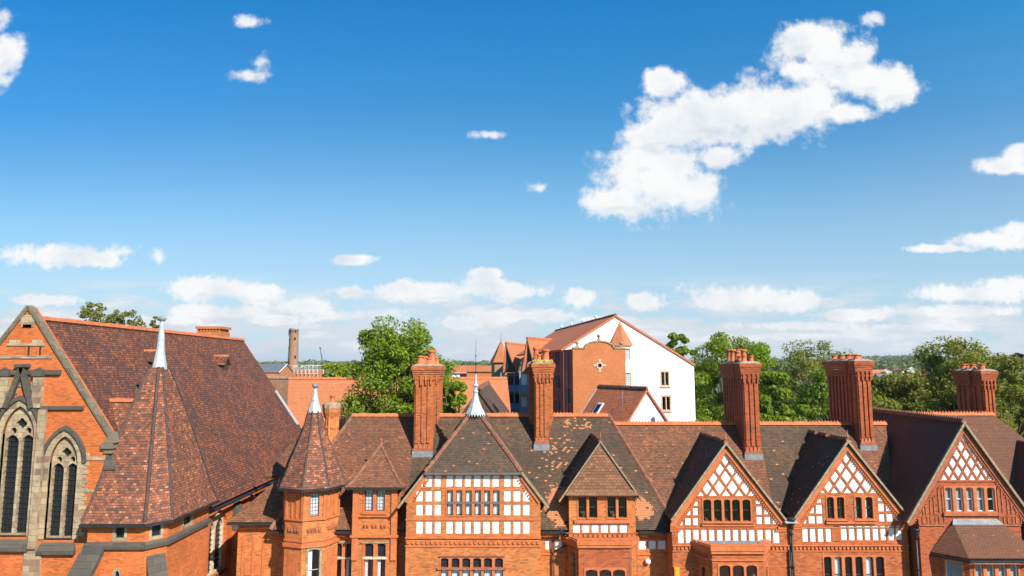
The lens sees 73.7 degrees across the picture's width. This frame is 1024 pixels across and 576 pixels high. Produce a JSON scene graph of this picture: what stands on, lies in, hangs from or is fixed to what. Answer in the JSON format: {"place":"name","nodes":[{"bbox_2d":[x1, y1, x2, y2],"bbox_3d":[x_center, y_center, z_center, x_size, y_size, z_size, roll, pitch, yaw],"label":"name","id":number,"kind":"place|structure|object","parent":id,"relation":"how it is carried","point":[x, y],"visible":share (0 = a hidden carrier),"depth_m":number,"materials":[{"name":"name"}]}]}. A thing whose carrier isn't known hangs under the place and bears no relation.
{"place":"outdoors","nodes":[
{"label":"outdoors","id":0,"kind":"place"},
{"bbox_2d":[0,305,301,575],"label":"church","id":1,"kind":"structure","parent":0,"point":[125,450],"depth_m":35.92,"materials":[{"name":"tile"}]},
{"bbox_2d":[0,395,37,551],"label":"window","id":2,"kind":"structure","parent":1,"relation":"in","point":[20,431],"depth_m":35.38,"materials":[{"name":"stone"}]},
{"bbox_2d":[35,425,86,554],"bbox_3d":[-23.098,10.314,35.135,2.390,6.420,0.640,0,-7,0],"label":"window","id":3,"kind":"structure","parent":1,"relation":"in","point":[68,458],"depth_m":35.17,"materials":[{"name":"stone"}]},
{"bbox_2d":[112,568,121,575],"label":"window","id":4,"kind":"structure","parent":1,"relation":"in","point":[116,571],"depth_m":33.87,"materials":[{"name":"stone"}]},
{"bbox_2d":[112,527,127,540],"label":"window","id":5,"kind":"structure","parent":1,"relation":"in","point":[118,533],"depth_m":34.11,"materials":[{"name":"stone"}]},
{"bbox_2d":[148,524,163,539],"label":"window","id":6,"kind":"structure","parent":1,"relation":"in","point":[155,532],"depth_m":34.60,"materials":[{"name":"stone"}]},
{"bbox_2d":[182,514,192,529],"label":"window","id":7,"kind":"structure","parent":1,"relation":"in","point":[187,521],"depth_m":37.28,"materials":[{"name":"stone"}]},
{"bbox_2d":[207,511,226,575],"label":"window","id":8,"kind":"structure","parent":1,"relation":"in","point":[216,529],"depth_m":42.93,"materials":[{"name":"stone"}]},
{"bbox_2d":[226,347,670,575],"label":"turreted house","id":9,"kind":"structure","parent":0,"point":[486,482],"depth_m":39.62,"materials":[{"name":"brick"}]},
{"bbox_2d":[306,547,321,575],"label":"window","id":10,"kind":"structure","parent":9,"relation":"in","point":[309,569],"depth_m":38.28,"materials":[{"name":"stone"}]},
{"bbox_2d":[308,492,320,519],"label":"window","id":11,"kind":"structure","parent":9,"relation":"in","point":[314,497],"depth_m":38.65,"materials":[{"name":"glass"}]},
{"bbox_2d":[337,541,351,575],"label":"window","id":12,"kind":"structure","parent":9,"relation":"in","point":[344,547],"depth_m":39.80,"materials":[{"name":"black glass"}]},
{"bbox_2d":[362,490,386,513],"bbox_3d":[-7.949,12.358,39.596,1.444,1.445,0.300,0,-7,0],"label":"window","id":13,"kind":"structure","parent":9,"relation":"in","point":[374,501],"depth_m":39.62,"materials":[{"name":"glass"}]},
{"bbox_2d":[361,541,388,575],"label":"window","id":14,"kind":"structure","parent":9,"relation":"in","point":[375,550],"depth_m":39.24,"materials":[{"name":"ceramic"}]},
{"bbox_2d":[437,556,505,575],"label":"window","id":15,"kind":"structure","parent":9,"relation":"in","point":[448,565],"depth_m":38.49,"materials":[{"name":"ceramic"}]},
{"bbox_2d":[446,489,500,516],"bbox_3d":[-2.212,12.236,38.968,3.113,1.510,0.335,0,-7,0],"label":"window","id":16,"kind":"structure","parent":9,"relation":"in","point":[459,502],"depth_m":38.89,"materials":[{"name":"wood"}]},
{"bbox_2d":[568,547,576,575],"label":"window","id":17,"kind":"structure","parent":9,"relation":"in","point":[575,551],"depth_m":38.68,"materials":[{"name":"brick"}]},
{"bbox_2d":[577,496,598,518],"bbox_3d":[4.384,12.706,39.620,1.229,1.311,0.290,0,-7,0],"label":"window","id":18,"kind":"structure","parent":9,"relation":"in","point":[597,513],"depth_m":39.52,"materials":[{"name":"ceramic"}]},
{"bbox_2d":[584,568,626,575],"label":"window","id":19,"kind":"structure","parent":9,"relation":"in","point":[597,570],"depth_m":38.38,"materials":[{"name":"ceramic"}]},
{"bbox_2d":[606,496,627,518],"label":"window","id":20,"kind":"structure","parent":9,"relation":"in","point":[626,497],"depth_m":39.52,"materials":[{"name":"ceramic"}]},
{"bbox_2d":[631,548,633,575],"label":"window","id":21,"kind":"structure","parent":9,"relation":"in","point":[632,550],"depth_m":38.70,"materials":[{"name":"brick"}]},
{"bbox_2d":[0,0,1023,361],"label":"sky","id":22,"kind":"structure","parent":0,"point":[848,174],"materials":[{"name":"blue"}]},
{"bbox_2d":[489,313,695,421],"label":"apartment block","id":23,"kind":"structure","parent":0,"point":[588,357],"depth_m":75.07,"materials":[{"name":"paint"}]},
{"bbox_2d":[555,374,559,389],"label":"window","id":24,"kind":"structure","parent":23,"relation":"in","point":[555,374],"depth_m":77.80,"materials":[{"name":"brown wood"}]},
{"bbox_2d":[566,387,570,404],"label":"window","id":25,"kind":"structure","parent":23,"relation":"in","point":[569,395],"depth_m":71.34,"materials":[{"name":"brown wood"}]},
{"bbox_2d":[594,359,605,371],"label":"round window","id":26,"kind":"structure","parent":23,"relation":"in","point":[598,365],"depth_m":69.93,"materials":[{"name":"stone"}]},
{"bbox_2d":[625,348,630,360],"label":"window","id":27,"kind":"structure","parent":23,"relation":"in","point":[628,350],"depth_m":74.19,"materials":[{"name":"glass"}]},
{"bbox_2d":[626,372,630,385],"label":"window","id":28,"kind":"structure","parent":23,"relation":"in","point":[628,374],"depth_m":73.86,"materials":[{"name":"glass"}]},
{"bbox_2d":[660,370,670,387],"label":"window","id":29,"kind":"structure","parent":23,"relation":"in","point":[661,371],"depth_m":75.17,"materials":[{"name":"stone"}]},
{"bbox_2d":[661,395,671,411],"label":"window","id":30,"kind":"structure","parent":23,"relation":"in","point":[665,396],"depth_m":74.84,"materials":[{"name":"stone"}]},
{"bbox_2d":[581,385,668,421],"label":"white gabled house","id":31,"kind":"structure","parent":0,"point":[619,403],"depth_m":52.15,"materials":[{"name":"orange tile"}]},
{"bbox_2d":[303,366,1023,415],"bbox_3d":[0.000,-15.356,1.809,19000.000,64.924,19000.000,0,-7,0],"label":"ground","id":32,"kind":"structure","parent":0,"point":[716,388],"depth_m":626.69,"materials":[{"name":"green plant"}]},
{"bbox_2d":[76,302,122,324],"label":"birch tree","id":33,"kind":"object","parent":32,"relation":"on","point":[94,315],"visible":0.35,"depth_m":77.75,"materials":[{"name":"green plant"}]},
{"bbox_2d":[106,309,146,326],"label":"birch tree","id":34,"kind":"object","parent":32,"relation":"on","point":[121,316],"visible":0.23,"depth_m":79.76,"materials":[{"name":"green plant"}]},
{"bbox_2d":[142,316,158,328],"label":"birch tree","id":35,"kind":"object","parent":32,"relation":"on","point":[154,325],"visible":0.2,"depth_m":81.85,"materials":[{"name":"green plant"}]},
{"bbox_2d":[259,364,293,376],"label":"slate roofed building","id":36,"kind":"structure","parent":32,"relation":"on","point":[277,370],"depth_m":185.99,"materials":[{"name":"orange brick"}]},
{"bbox_2d":[287,320,298,372],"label":"shot tower","id":37,"kind":"structure","parent":32,"relation":"on","point":[293,336],"depth_m":396.57,"materials":[{"name":"brick"}]},
{"bbox_2d":[291,365,323,376],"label":"scaffolded building","id":38,"kind":"structure","parent":32,"relation":"on","point":[308,373],"depth_m":198.79,"materials":[{"name":"orange brick"}]},
{"bbox_2d":[267,376,397,430],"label":"orange roofed hall","id":39,"kind":"structure","parent":32,"relation":"on","point":[296,393],"depth_m":73.45,"materials":[{"name":"brick"}]},
{"bbox_2d":[321,363,346,376],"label":"yellow tree","id":40,"kind":"object","parent":32,"relation":"on","point":[336,369],"visible":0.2,"depth_m":127.74,"materials":[{"name":"green plant"}]},
{"bbox_2d":[335,315,463,418],"bbox_3d":[-9.749,13.630,61.237,11.280,22.267,11.353,0,-7,0],"label":"leafy tree","id":41,"kind":"object","parent":32,"relation":"on","point":[390,357],"visible":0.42,"depth_m":59.00,"materials":[{"name":"green plant"}]},
{"bbox_2d":[442,380,467,412],"bbox_3d":[-5.047,15.915,56.565,2.925,16.634,3.224,0,-7,0],"label":"tree","id":42,"kind":"object","parent":32,"relation":"on","point":[461,398],"visible":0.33,"depth_m":56.93,"materials":[{"name":"green plant"}]},
{"bbox_2d":[451,365,479,376],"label":"glazed outbuilding","id":43,"kind":"structure","parent":32,"relation":"on","point":[460,371],"depth_m":145.55,"materials":[{"name":"orange brick"}]},
{"bbox_2d":[443,377,510,413],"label":"orange roofed terrace","id":44,"kind":"structure","parent":32,"relation":"on","point":[499,385],"depth_m":80.88,"materials":[{"name":"tile"}]},
{"bbox_2d":[466,366,490,376],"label":"flat brick building","id":45,"kind":"structure","parent":32,"relation":"on","point":[483,371],"depth_m":134.97,"materials":[{"name":"orange brick"}]},
{"bbox_2d":[257,354,1023,376],"bbox_3d":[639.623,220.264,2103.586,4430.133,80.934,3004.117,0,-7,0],"label":"distant wood","id":46,"kind":"object","parent":32,"relation":"on","point":[887,362],"visible":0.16,"depth_m":1116.71,"materials":[{"name":"green plant"}]},
{"bbox_2d":[665,332,698,367],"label":"dense tree","id":47,"kind":"object","parent":32,"relation":"on","point":[683,350],"visible":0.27,"depth_m":110.97,"materials":[{"name":"green plant"}]},
{"bbox_2d":[695,366,722,419],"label":"dense tree","id":48,"kind":"object","parent":32,"relation":"on","point":[716,379],"visible":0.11,"depth_m":84.55,"materials":[{"name":"green plant"}]},
{"bbox_2d":[689,331,780,421],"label":"dense tree","id":49,"kind":"object","parent":32,"relation":"on","point":[720,345],"visible":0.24,"depth_m":81.66,"materials":[{"name":"green plant"}]},
{"bbox_2d":[739,342,775,412],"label":"dense tree","id":50,"kind":"object","parent":32,"relation":"on","point":[768,406],"visible":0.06,"depth_m":98.28,"materials":[{"name":"green plant"}]},
{"bbox_2d":[759,370,811,421],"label":"dense tree","id":51,"kind":"object","parent":32,"relation":"on","point":[769,395],"visible":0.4,"depth_m":75.99,"materials":[{"name":"green plant"}]},
{"bbox_2d":[770,380,813,419],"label":"background tree","id":52,"kind":"object","parent":32,"relation":"on","point":[789,388],"visible":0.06,"depth_m":122.19,"materials":[{"name":"green plant"}]},
{"bbox_2d":[795,365,829,421],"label":"spreading tree","id":53,"kind":"object","parent":32,"relation":"on","point":[819,392],"visible":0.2,"depth_m":89.89,"materials":[{"name":"green plant"}]},
{"bbox_2d":[768,339,875,421],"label":"spreading tree","id":54,"kind":"object","parent":32,"relation":"on","point":[804,368],"visible":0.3,"depth_m":110.20,"materials":[{"name":"green plant"}]},
{"bbox_2d":[868,370,886,375],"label":"distant house","id":55,"kind":"structure","parent":32,"relation":"on","point":[874,372],"depth_m":634.53,"materials":[{"name":"brick"}]},
{"bbox_2d":[871,380,900,409],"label":"background tree","id":56,"kind":"object","parent":32,"relation":"on","point":[881,391],"depth_m":122.49,"materials":[{"name":"green plant"}]},
{"bbox_2d":[893,365,904,371],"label":"distant house","id":57,"kind":"structure","parent":32,"relation":"on","point":[896,368],"depth_m":793.52,"materials":[{"name":"brick"}]},
{"bbox_2d":[871,373,948,412],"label":"spreading tree","id":58,"kind":"object","parent":32,"relation":"on","point":[904,390],"visible":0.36,"depth_m":81.97,"materials":[{"name":"green plant"}]},
{"bbox_2d":[892,335,1023,435],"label":"spreading tree","id":59,"kind":"object","parent":32,"relation":"on","point":[942,386],"visible":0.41,"depth_m":82.30,"materials":[{"name":"green plant"}]},
{"bbox_2d":[953,354,1023,436],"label":"spreading tree","id":60,"kind":"object","parent":32,"relation":"on","point":[1006,396],"visible":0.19,"depth_m":74.05,"materials":[{"name":"green plant"}]},
{"bbox_2d":[1001,353,1023,437],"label":"copper beech","id":61,"kind":"object","parent":32,"relation":"on","point":[1019,355],"visible":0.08,"depth_m":129.39,"materials":[{"name":"green plant"}]},
{"bbox_2d":[613,349,910,575],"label":"twin gabled house","id":62,"kind":"structure","parent":0,"point":[742,489],"depth_m":39.11,"materials":[{"name":"orange brick"}]},
{"bbox_2d":[674,567,679,575],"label":"alarm box","id":63,"kind":"object","parent":62,"relation":"attached to","point":[676,571],"visible":1,"depth_m":38.18,"materials":[{"name":"yellow plastic"}]},
{"bbox_2d":[699,564,709,575],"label":"window","id":64,"kind":"structure","parent":62,"relation":"in","point":[702,567],"depth_m":37.99,"materials":[{"name":"ceramic"}]},
{"bbox_2d":[702,498,753,524],"bbox_3d":[12.209,12.692,38.862,2.906,1.421,0.360,0,-7,0],"label":"window","id":65,"kind":"structure","parent":62,"relation":"in","point":[740,507],"depth_m":38.78,"materials":[{"name":"ceramic"}]},
{"bbox_2d":[717,563,758,575],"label":"window","id":66,"kind":"structure","parent":62,"relation":"in","point":[730,565],"depth_m":37.26,"materials":[{"name":"ceramic"}]},
{"bbox_2d":[764,563,767,575],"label":"window","id":67,"kind":"structure","parent":62,"relation":"in","point":[766,566],"depth_m":38.04,"materials":[{"name":"stone"}]},
{"bbox_2d":[825,496,847,521],"bbox_3d":[18.394,12.552,38.878,1.200,1.422,0.360,0,-7,0],"label":"window","id":68,"kind":"structure","parent":62,"relation":"in","point":[834,518],"depth_m":38.82,"materials":[{"name":"stone"}]},
{"bbox_2d":[822,555,885,575],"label":"window","id":69,"kind":"structure","parent":62,"relation":"in","point":[836,562],"depth_m":38.47,"materials":[{"name":"stone"}]},
{"bbox_2d":[853,496,875,521],"bbox_3d":[20.000,12.552,38.878,1.228,1.422,0.360,0,-7,0],"label":"window","id":70,"kind":"structure","parent":62,"relation":"in","point":[862,499],"depth_m":38.83,"materials":[{"name":"stone"}]},
{"bbox_2d":[872,364,1023,575],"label":"end gabled house","id":71,"kind":"structure","parent":0,"point":[956,485],"depth_m":38.37,"materials":[{"name":"brown tile"}]},
{"bbox_2d":[943,558,963,575],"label":"window","id":72,"kind":"structure","parent":71,"relation":"in","point":[947,566],"depth_m":37.43,"materials":[{"name":"glass"}]},
{"bbox_2d":[943,486,997,512],"bbox_3d":[25.627,11.830,38.294,2.911,1.448,0.290,0,-7,0],"label":"window","id":73,"kind":"structure","parent":71,"relation":"in","point":[952,496],"depth_m":38.23,"materials":[{"name":"glass"}]},
{"bbox_2d":[973,563,1019,575],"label":"window","id":74,"kind":"structure","parent":71,"relation":"in","point":[980,569],"depth_m":36.83,"materials":[{"name":"stone"}]}
]}

